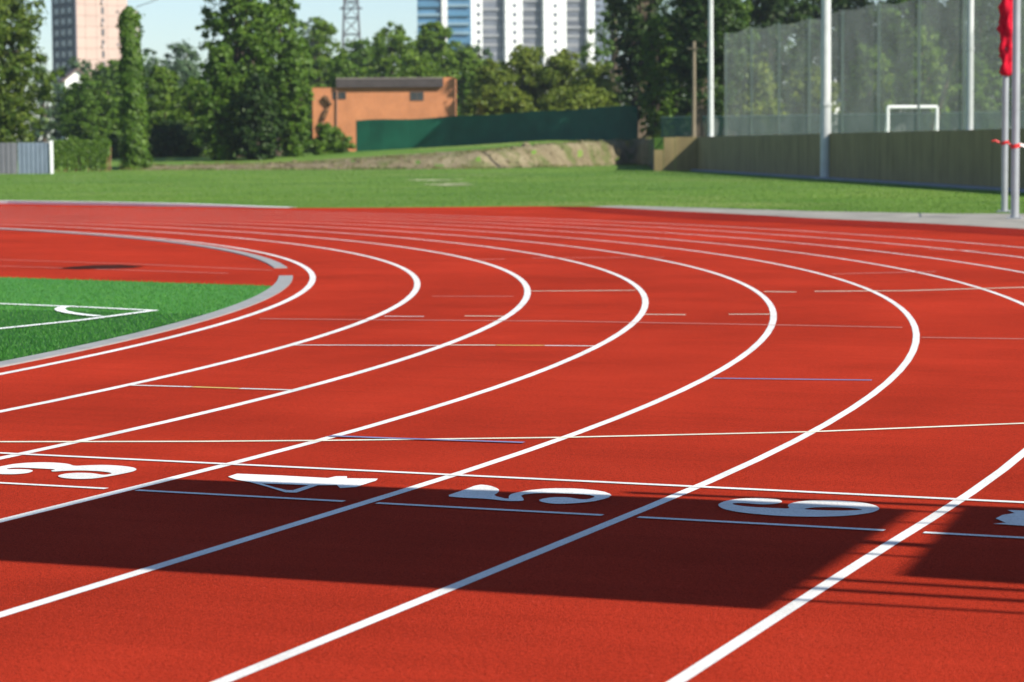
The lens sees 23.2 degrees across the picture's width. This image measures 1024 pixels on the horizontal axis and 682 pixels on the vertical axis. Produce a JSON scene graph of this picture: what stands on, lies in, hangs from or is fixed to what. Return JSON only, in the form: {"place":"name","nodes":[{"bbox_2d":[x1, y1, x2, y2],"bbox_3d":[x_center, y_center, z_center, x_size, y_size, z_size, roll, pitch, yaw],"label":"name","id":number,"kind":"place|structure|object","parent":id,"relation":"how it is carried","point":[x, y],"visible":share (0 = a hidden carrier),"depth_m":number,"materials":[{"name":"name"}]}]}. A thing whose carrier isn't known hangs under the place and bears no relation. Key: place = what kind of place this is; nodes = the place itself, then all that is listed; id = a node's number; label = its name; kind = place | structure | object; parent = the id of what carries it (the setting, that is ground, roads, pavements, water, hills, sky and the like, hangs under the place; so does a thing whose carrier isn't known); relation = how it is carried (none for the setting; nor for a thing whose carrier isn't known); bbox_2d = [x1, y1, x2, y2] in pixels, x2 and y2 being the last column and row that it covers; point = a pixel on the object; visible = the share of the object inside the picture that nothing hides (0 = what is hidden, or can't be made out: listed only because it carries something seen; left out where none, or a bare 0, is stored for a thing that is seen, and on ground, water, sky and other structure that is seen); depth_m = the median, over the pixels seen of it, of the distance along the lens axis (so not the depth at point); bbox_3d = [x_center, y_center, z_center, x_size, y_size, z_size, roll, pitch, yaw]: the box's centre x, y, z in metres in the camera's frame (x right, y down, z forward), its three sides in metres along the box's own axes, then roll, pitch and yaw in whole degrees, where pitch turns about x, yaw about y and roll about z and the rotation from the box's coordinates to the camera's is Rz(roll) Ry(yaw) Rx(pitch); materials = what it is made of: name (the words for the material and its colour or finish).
{"place":"outdoors","nodes":[
{"label":"outdoors","id":0,"kind":"place"},
{"bbox_2d":[0,277,270,360],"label":"football pitch","id":1,"kind":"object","parent":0,"point":[61,310],"visible":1,"depth_m":24.93,"materials":[{"name":"green plant"}]},
{"bbox_2d":[0,276,270,360],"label":"turf fibre","id":2,"kind":"object","parent":1,"relation":"on","point":[57,341],"visible":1,"depth_m":24.06,"materials":[{"name":"green plastic"}]},
{"bbox_2d":[0,204,1023,681],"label":"running track","id":3,"kind":"structure","parent":0,"point":[508,444],"depth_m":12.73,"materials":[{"name":"rubber"}]},
{"bbox_2d":[0,228,286,267],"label":"kerb","id":4,"kind":"structure","parent":3,"relation":"on","point":[272,263],"depth_m":39.79,"materials":[{"name":"grey concrete"}]},
{"bbox_2d":[0,275,292,367],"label":"kerb","id":5,"kind":"structure","parent":3,"relation":"on","point":[283,282],"depth_m":21.69,"materials":[{"name":"grey concrete"}]},
{"bbox_2d":[0,200,296,207],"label":"kerb","id":6,"kind":"structure","parent":3,"relation":"on","point":[109,203],"depth_m":68.07,"materials":[{"name":"grey concrete"}]},
{"bbox_2d":[0,138,1023,225],"bbox_3d":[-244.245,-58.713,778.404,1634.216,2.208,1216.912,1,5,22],"label":"grass field","id":7,"kind":"structure","parent":0,"point":[645,150],"depth_m":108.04,"materials":[{"name":"plant"}]},
{"bbox_2d":[0,141,53,173],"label":"sheet fence","id":8,"kind":"object","parent":7,"relation":"on","point":[32,154],"visible":0.99,"depth_m":155.59,"materials":[{"name":"grey metal"}]},
{"bbox_2d":[0,0,66,161],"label":"tree","id":9,"kind":"object","parent":7,"relation":"on","point":[15,114],"visible":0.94,"depth_m":173.91,"materials":[{"name":"green plant"}]},
{"bbox_2d":[26,66,60,142],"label":"tree","id":10,"kind":"object","parent":7,"relation":"on","point":[48,115],"visible":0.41,"depth_m":437.74,"materials":[{"name":"green plant"}]},
{"bbox_2d":[47,83,72,139],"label":"tree","id":11,"kind":"object","parent":7,"relation":"on","point":[54,125],"visible":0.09,"depth_m":298.02,"materials":[{"name":"green plant"}]},
{"bbox_2d":[57,56,92,120],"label":"tree","id":12,"kind":"object","parent":7,"relation":"on","point":[84,67],"visible":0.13,"depth_m":413.51,"materials":[{"name":"green plant"}]},
{"bbox_2d":[57,68,92,139],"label":"house","id":13,"kind":"structure","parent":7,"relation":"on","point":[72,75],"depth_m":367.97,"materials":[{"name":"white tile"}]},
{"bbox_2d":[51,139,111,171],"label":"hedge","id":14,"kind":"object","parent":7,"relation":"on","point":[73,151],"visible":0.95,"depth_m":168.93,"materials":[{"name":"green plant"}]},
{"bbox_2d":[51,0,126,139],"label":"tower block","id":15,"kind":"structure","parent":7,"relation":"on","point":[87,30],"depth_m":680.18,"materials":[{"name":"beige concrete"}]},
{"bbox_2d":[56,73,122,157],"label":"tree","id":16,"kind":"object","parent":7,"relation":"on","point":[86,94],"visible":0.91,"depth_m":232.75,"materials":[{"name":"green plant"}]},
{"bbox_2d":[87,59,121,136],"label":"tree","id":17,"kind":"object","parent":7,"relation":"on","point":[109,77],"visible":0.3,"depth_m":297.25,"materials":[{"name":"green plant"}]},
{"bbox_2d":[109,100,122,138],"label":"bush","id":18,"kind":"object","parent":7,"relation":"on","point":[116,124],"visible":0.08,"depth_m":243.81,"materials":[{"name":"green plant"}]},
{"bbox_2d":[115,6,154,169],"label":"ivy column","id":19,"kind":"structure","parent":7,"relation":"on","point":[134,119],"depth_m":176.57,"materials":[{"name":"plant"}]},
{"bbox_2d":[120,48,178,97],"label":"tree","id":20,"kind":"object","parent":7,"relation":"on","point":[155,61],"visible":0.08,"depth_m":386.60,"materials":[{"name":"green plant"}]},
{"bbox_2d":[106,132,210,158],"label":"hedge","id":21,"kind":"object","parent":7,"relation":"on","point":[154,141],"visible":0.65,"depth_m":202.06,"materials":[{"name":"green plant"}]},
{"bbox_2d":[143,65,191,129],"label":"tree","id":22,"kind":"object","parent":7,"relation":"on","point":[162,90],"visible":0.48,"depth_m":223.01,"materials":[{"name":"green plant"}]},
{"bbox_2d":[147,117,205,157],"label":"shrub","id":23,"kind":"object","parent":7,"relation":"on","point":[170,128],"visible":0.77,"depth_m":203.03,"materials":[{"name":"green plant"}]},
{"bbox_2d":[162,39,208,95],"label":"tree","id":24,"kind":"object","parent":7,"relation":"on","point":[186,69],"visible":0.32,"depth_m":396.56,"materials":[{"name":"green plant"}]},
{"bbox_2d":[166,76,212,155],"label":"tree","id":25,"kind":"object","parent":7,"relation":"on","point":[187,115],"visible":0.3,"depth_m":213.26,"materials":[{"name":"green plant"}]},
{"bbox_2d":[187,44,245,160],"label":"tree","id":26,"kind":"object","parent":7,"relation":"on","point":[218,129],"visible":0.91,"depth_m":184.39,"materials":[{"name":"green plant"}]},
{"bbox_2d":[195,0,287,157],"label":"tree","id":27,"kind":"object","parent":7,"relation":"on","point":[238,40],"visible":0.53,"depth_m":187.80,"materials":[{"name":"green plant"}]},
{"bbox_2d":[228,72,289,159],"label":"tree","id":28,"kind":"object","parent":7,"relation":"on","point":[253,136],"visible":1,"depth_m":182.64,"materials":[{"name":"green plant"}]},
{"bbox_2d":[242,0,317,155],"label":"tree","id":29,"kind":"object","parent":7,"relation":"on","point":[299,44],"visible":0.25,"depth_m":193.95,"materials":[{"name":"green plant"}]},
{"bbox_2d":[271,49,314,156],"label":"tree","id":30,"kind":"object","parent":7,"relation":"on","point":[288,68],"visible":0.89,"depth_m":186.64,"materials":[{"name":"green plant"}]},
{"bbox_2d":[298,101,312,152],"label":"bush","id":31,"kind":"object","parent":7,"relation":"on","point":[310,116],"visible":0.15,"depth_m":254.80,"materials":[{"name":"green plant"}]},
{"bbox_2d":[298,15,350,104],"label":"tree","id":32,"kind":"object","parent":7,"relation":"on","point":[318,39],"visible":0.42,"depth_m":297.08,"materials":[{"name":"green plant"}]},
{"bbox_2d":[308,122,355,154],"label":"bush","id":33,"kind":"object","parent":7,"relation":"on","point":[327,140],"visible":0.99,"depth_m":188.60,"materials":[{"name":"green plant"}]},
{"bbox_2d":[315,51,363,87],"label":"tree","id":34,"kind":"object","parent":7,"relation":"on","point":[340,69],"visible":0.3,"depth_m":257.82,"materials":[{"name":"green plant"}]},
{"bbox_2d":[340,0,361,51],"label":"lattice pylon","id":35,"kind":"object","parent":7,"relation":"on","point":[345,18],"visible":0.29,"depth_m":415.89,"materials":[{"name":"metal"}]},
{"bbox_2d":[341,36,382,77],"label":"tree","id":36,"kind":"object","parent":7,"relation":"on","point":[360,55],"visible":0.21,"depth_m":326.79,"materials":[{"name":"green plant"}]},
{"bbox_2d":[312,77,456,151],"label":"orange building","id":37,"kind":"structure","parent":7,"relation":"on","point":[345,104],"depth_m":213.04,"materials":[{"name":"paint"}]},
{"bbox_2d":[332,92,345,98],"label":"window","id":38,"kind":"structure","parent":37,"relation":"in","point":[341,95],"depth_m":213.00,"materials":[{"name":"grey glass"}]},
{"bbox_2d":[410,92,423,100],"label":"window","id":39,"kind":"structure","parent":37,"relation":"in","point":[414,96],"depth_m":213.00,"materials":[{"name":"grey glass"}]},
{"bbox_2d":[120,136,651,169],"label":"weeds","id":40,"kind":"object","parent":7,"relation":"on","point":[321,161],"visible":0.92,"depth_m":174.47,"materials":[{"name":"green plant"}]},
{"bbox_2d":[353,21,422,77],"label":"tree","id":41,"kind":"object","parent":7,"relation":"on","point":[389,53],"visible":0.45,"depth_m":297.21,"materials":[{"name":"green plant"}]},
{"bbox_2d":[390,53,445,77],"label":"tree","id":42,"kind":"object","parent":7,"relation":"on","point":[417,66],"visible":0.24,"depth_m":259.58,"materials":[{"name":"green plant"}]},
{"bbox_2d":[412,21,469,87],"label":"tree","id":43,"kind":"object","parent":7,"relation":"on","point":[435,47],"visible":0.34,"depth_m":306.76,"materials":[{"name":"green plant"}]},
{"bbox_2d":[417,0,470,73],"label":"tower block","id":44,"kind":"structure","parent":7,"relation":"on","point":[455,15],"depth_m":833.35,"materials":[{"name":"blue glass"}]},
{"bbox_2d":[268,140,642,169],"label":"rubble","id":45,"kind":"object","parent":7,"relation":"on","point":[526,144],"visible":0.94,"depth_m":174.98,"materials":[{"name":"stone"}]},
{"bbox_2d":[443,47,486,115],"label":"tree","id":46,"kind":"object","parent":7,"relation":"on","point":[467,61],"visible":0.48,"depth_m":287.35,"materials":[{"name":"green plant"}]},
{"bbox_2d":[465,42,493,65],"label":"tree","id":47,"kind":"object","parent":7,"relation":"on","point":[477,48],"visible":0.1,"depth_m":448.03,"materials":[{"name":"green plant"}]},
{"bbox_2d":[460,58,521,115],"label":"tree","id":48,"kind":"object","parent":7,"relation":"on","point":[487,77],"visible":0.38,"depth_m":233.01,"materials":[{"name":"green plant"}]},
{"bbox_2d":[356,105,637,151],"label":"sheeting fence","id":49,"kind":"object","parent":7,"relation":"on","point":[609,123],"visible":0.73,"depth_m":200.81,"materials":[{"name":"green fabric"}]},
{"bbox_2d":[471,84,539,114],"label":"shrub","id":50,"kind":"object","parent":7,"relation":"on","point":[506,99],"visible":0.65,"depth_m":219.99,"materials":[{"name":"green plant"}]},
{"bbox_2d":[494,43,548,110],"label":"tree","id":51,"kind":"object","parent":7,"relation":"on","point":[523,70],"visible":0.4,"depth_m":237.39,"materials":[{"name":"green plant"}]},
{"bbox_2d":[471,0,594,83],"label":"tower block","id":52,"kind":"structure","parent":7,"relation":"on","point":[500,29],"depth_m":861.15,"materials":[{"name":"white concrete"}]},
{"bbox_2d":[482,29,501,33],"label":"window","id":53,"kind":"structure","parent":52,"relation":"in","point":[485,31],"depth_m":859.04,"materials":[{"name":"grey glass"}]},
{"bbox_2d":[482,21,501,24],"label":"window","id":54,"kind":"structure","parent":52,"relation":"in","point":[483,22],"depth_m":858.94,"materials":[{"name":"grey glass"}]},
{"bbox_2d":[482,12,501,15],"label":"window","id":55,"kind":"structure","parent":52,"relation":"in","point":[483,13],"depth_m":858.62,"materials":[{"name":"grey glass"}]},
{"bbox_2d":[482,3,501,6],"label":"window","id":56,"kind":"structure","parent":52,"relation":"in","point":[483,4],"depth_m":858.41,"materials":[{"name":"grey glass"}]},
{"bbox_2d":[483,47,501,51],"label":"window","id":57,"kind":"structure","parent":52,"relation":"in","point":[493,49],"depth_m":859.88,"materials":[{"name":"grey glass"}]},
{"bbox_2d":[483,38,501,42],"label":"window","id":58,"kind":"structure","parent":52,"relation":"in","point":[485,40],"depth_m":859.46,"materials":[{"name":"grey glass"}]},
{"bbox_2d":[522,3,539,6],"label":"window","id":59,"kind":"structure","parent":52,"relation":"in","point":[523,4],"depth_m":861.77,"materials":[{"name":"grey glass"}]},
{"bbox_2d":[523,39,540,42],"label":"window","id":60,"kind":"structure","parent":52,"relation":"in","point":[524,40],"depth_m":862.83,"materials":[{"name":"grey glass"}]},
{"bbox_2d":[523,30,540,33],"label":"window","id":61,"kind":"structure","parent":52,"relation":"in","point":[524,31],"depth_m":862.62,"materials":[{"name":"glass"}]},
{"bbox_2d":[523,21,540,24],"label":"window","id":62,"kind":"structure","parent":52,"relation":"in","point":[524,22],"depth_m":862.41,"materials":[{"name":"glass"}]},
{"bbox_2d":[566,21,583,24],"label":"window","id":63,"kind":"structure","parent":52,"relation":"in","point":[567,22],"depth_m":865.99,"materials":[{"name":"glass"}]},
{"bbox_2d":[566,12,583,16],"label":"window","id":64,"kind":"structure","parent":52,"relation":"in","point":[570,14],"depth_m":865.78,"materials":[{"name":"glass"}]},
{"bbox_2d":[566,3,583,7],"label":"window","id":65,"kind":"structure","parent":52,"relation":"in","point":[568,5],"depth_m":865.57,"materials":[{"name":"glass"}]},
{"bbox_2d":[527,47,580,110],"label":"tree","id":66,"kind":"object","parent":7,"relation":"on","point":[558,72],"visible":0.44,"depth_m":235.57,"materials":[{"name":"green plant"}]},
{"bbox_2d":[536,82,620,110],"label":"shrub","id":67,"kind":"object","parent":7,"relation":"on","point":[581,97],"visible":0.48,"depth_m":217.65,"materials":[{"name":"green plant"}]},
{"bbox_2d":[565,61,624,105],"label":"tree","id":68,"kind":"object","parent":7,"relation":"on","point":[591,74],"visible":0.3,"depth_m":229.88,"materials":[{"name":"green plant"}]},
{"bbox_2d":[578,0,633,105],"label":"tree","id":69,"kind":"object","parent":7,"relation":"on","point":[609,42],"visible":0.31,"depth_m":312.22,"materials":[{"name":"green plant"}]},
{"bbox_2d":[603,0,663,137],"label":"tree","id":70,"kind":"object","parent":7,"relation":"on","point":[636,16],"visible":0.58,"depth_m":202.18,"materials":[{"name":"green plant"}]},
{"bbox_2d":[616,0,684,126],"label":"tree","id":71,"kind":"object","parent":7,"relation":"on","point":[663,8],"visible":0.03,"depth_m":284.65,"materials":[{"name":"green plant"}]},
{"bbox_2d":[636,15,680,137],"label":"tree","id":72,"kind":"object","parent":7,"relation":"on","point":[651,102],"visible":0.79,"depth_m":194.49,"materials":[{"name":"green plant"}]},
{"bbox_2d":[638,13,691,125],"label":"tree","id":73,"kind":"object","parent":7,"relation":"on","point":[677,96],"visible":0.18,"depth_m":195.79,"materials":[{"name":"green plant"}]},
{"bbox_2d":[688,41,697,136],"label":"wooden pole","id":74,"kind":"object","parent":7,"relation":"on","point":[693,118],"visible":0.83,"depth_m":157.14,"materials":[{"name":"brown wood"}]},
{"bbox_2d":[655,0,754,137],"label":"tree","id":75,"kind":"object","parent":7,"relation":"on","point":[691,21],"visible":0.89,"depth_m":187.87,"materials":[{"name":"green plant"}]},
{"bbox_2d":[708,0,713,136],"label":"light mast","id":76,"kind":"object","parent":7,"relation":"on","point":[710,79],"visible":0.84,"depth_m":162.01,"materials":[{"name":"metal"}]},
{"bbox_2d":[713,0,760,115],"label":"tree","id":77,"kind":"object","parent":7,"relation":"on","point":[720,112],"visible":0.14,"depth_m":221.78,"materials":[{"name":"green plant"}]},
{"bbox_2d":[714,52,788,116],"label":"tree","id":78,"kind":"object","parent":7,"relation":"on","point":[764,102],"visible":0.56,"depth_m":203.67,"materials":[{"name":"green plant"}]},
{"bbox_2d":[730,0,820,96],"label":"tree","id":79,"kind":"object","parent":7,"relation":"on","point":[770,20],"visible":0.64,"depth_m":224.76,"materials":[{"name":"green plant"}]},
{"bbox_2d":[752,6,807,109],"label":"tree","id":80,"kind":"object","parent":7,"relation":"on","point":[790,56],"visible":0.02,"depth_m":292.82,"materials":[{"name":"green plant"}]},
{"bbox_2d":[773,64,843,115],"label":"tree","id":81,"kind":"object","parent":7,"relation":"on","point":[794,96],"visible":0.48,"depth_m":209.98,"materials":[{"name":"green plant"}]},
{"bbox_2d":[783,1,833,111],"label":"tree","id":82,"kind":"object","parent":7,"relation":"on","point":[805,41],"visible":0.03,"depth_m":316.74,"materials":[{"name":"green plant"}]},
{"bbox_2d":[814,0,831,178],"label":"light mast","id":83,"kind":"object","parent":7,"relation":"on","point":[825,105],"visible":0.81,"depth_m":109.72,"materials":[{"name":"metal"}]},
{"bbox_2d":[654,128,1023,191],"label":"retaining wall","id":84,"kind":"structure","parent":7,"relation":"on","point":[968,159],"depth_m":102.48,"materials":[{"name":"brown concrete"}]},
{"bbox_2d":[725,0,965,135],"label":"net fence","id":85,"kind":"object","parent":84,"relation":"on","point":[918,83],"visible":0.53,"depth_m":124.03,"materials":[{"name":"grey metal"}]},
{"bbox_2d":[795,0,887,113],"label":"tree","id":86,"kind":"object","parent":7,"relation":"on","point":[855,15],"visible":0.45,"depth_m":228.73,"materials":[{"name":"green plant"}]},
{"bbox_2d":[661,111,1023,137],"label":"fence","id":87,"kind":"object","parent":7,"relation":"on","point":[679,126],"visible":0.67,"depth_m":180.60,"materials":[{"name":"grey"}]},
{"bbox_2d":[836,42,896,114],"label":"tree","id":88,"kind":"object","parent":7,"relation":"on","point":[861,97],"visible":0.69,"depth_m":204.02,"materials":[{"name":"green plant"}]},
{"bbox_2d":[862,0,958,110],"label":"tree","id":89,"kind":"object","parent":7,"relation":"on","point":[891,27],"visible":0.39,"depth_m":223.26,"materials":[{"name":"green plant"}]},
{"bbox_2d":[885,105,938,131],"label":"football goal","id":90,"kind":"object","parent":7,"relation":"on","point":[936,124],"visible":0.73,"depth_m":149.61,"materials":[{"name":"white metal"}]},
{"bbox_2d":[889,25,957,113],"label":"tree","id":91,"kind":"object","parent":7,"relation":"on","point":[930,53],"visible":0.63,"depth_m":198.19,"materials":[{"name":"green plant"}]},
{"bbox_2d":[928,52,958,130],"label":"leaning tree","id":92,"kind":"object","parent":7,"relation":"on","point":[944,90],"visible":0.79,"depth_m":157.17,"materials":[{"name":"green plant"}]},
{"bbox_2d":[937,50,1001,112],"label":"tree","id":93,"kind":"object","parent":7,"relation":"on","point":[982,93],"visible":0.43,"depth_m":202.12,"materials":[{"name":"green plant"}]},
{"bbox_2d":[966,0,973,129],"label":"light mast","id":94,"kind":"object","parent":7,"relation":"on","point":[970,64],"visible":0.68,"depth_m":98.36,"materials":[{"name":"metal"}]},
{"bbox_2d":[924,0,1023,109],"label":"tree","id":95,"kind":"object","parent":7,"relation":"on","point":[986,41],"visible":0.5,"depth_m":219.11,"materials":[{"name":"green plant"}]},
{"bbox_2d":[996,47,1010,211],"bbox_3d":[11.019,-6.676,55.769,0.320,7.600,0.320,1,5,22],"label":"flagpole","id":96,"kind":"object","parent":7,"relation":"on","point":[1004,166],"visible":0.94,"depth_m":55.89,"materials":[{"name":"metal"}]},
{"bbox_2d":[996,0,1012,75],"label":"banner","id":97,"kind":"object","parent":96,"relation":"hanging from","point":[1004,29],"visible":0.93,"depth_m":55.66,"materials":[{"name":"red fabric"}]},
{"bbox_2d":[992,140,1023,148],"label":"barrier tape","id":98,"kind":"object","parent":96,"relation":"attached to","point":[1011,145],"visible":0.97,"depth_m":51.20,"materials":[{"name":"red plastic"}]},
{"bbox_2d":[986,4,1023,109],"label":"tree","id":99,"kind":"object","parent":7,"relation":"on","point":[991,21],"visible":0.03,"depth_m":302.34,"materials":[{"name":"green plant"}]},
{"bbox_2d":[995,45,1023,110],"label":"tree","id":100,"kind":"object","parent":7,"relation":"on","point":[1021,80],"visible":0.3,"depth_m":204.28,"materials":[{"name":"green plant"}]},
{"bbox_2d":[3,0,1023,145],"label":"sky","id":101,"kind":"structure","parent":0,"point":[164,22],"materials":[{"name":"white"}]},
{"bbox_2d":[595,0,617,77],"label":"tower block","id":102,"kind":"structure","parent":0,"point":[598,5],"depth_m":1143.34,"materials":[{"name":"white concrete"}]},
{"bbox_2d":[587,206,1023,228],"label":"concrete path","id":103,"kind":"structure","parent":0,"point":[992,220],"depth_m":53.66,"materials":[{"name":"grey concrete"}]},
{"bbox_2d":[1005,0,1023,218],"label":"flagpole","id":104,"kind":"object","parent":103,"relation":"on","point":[1015,136],"visible":1,"depth_m":51.07,"materials":[{"name":"metal"}]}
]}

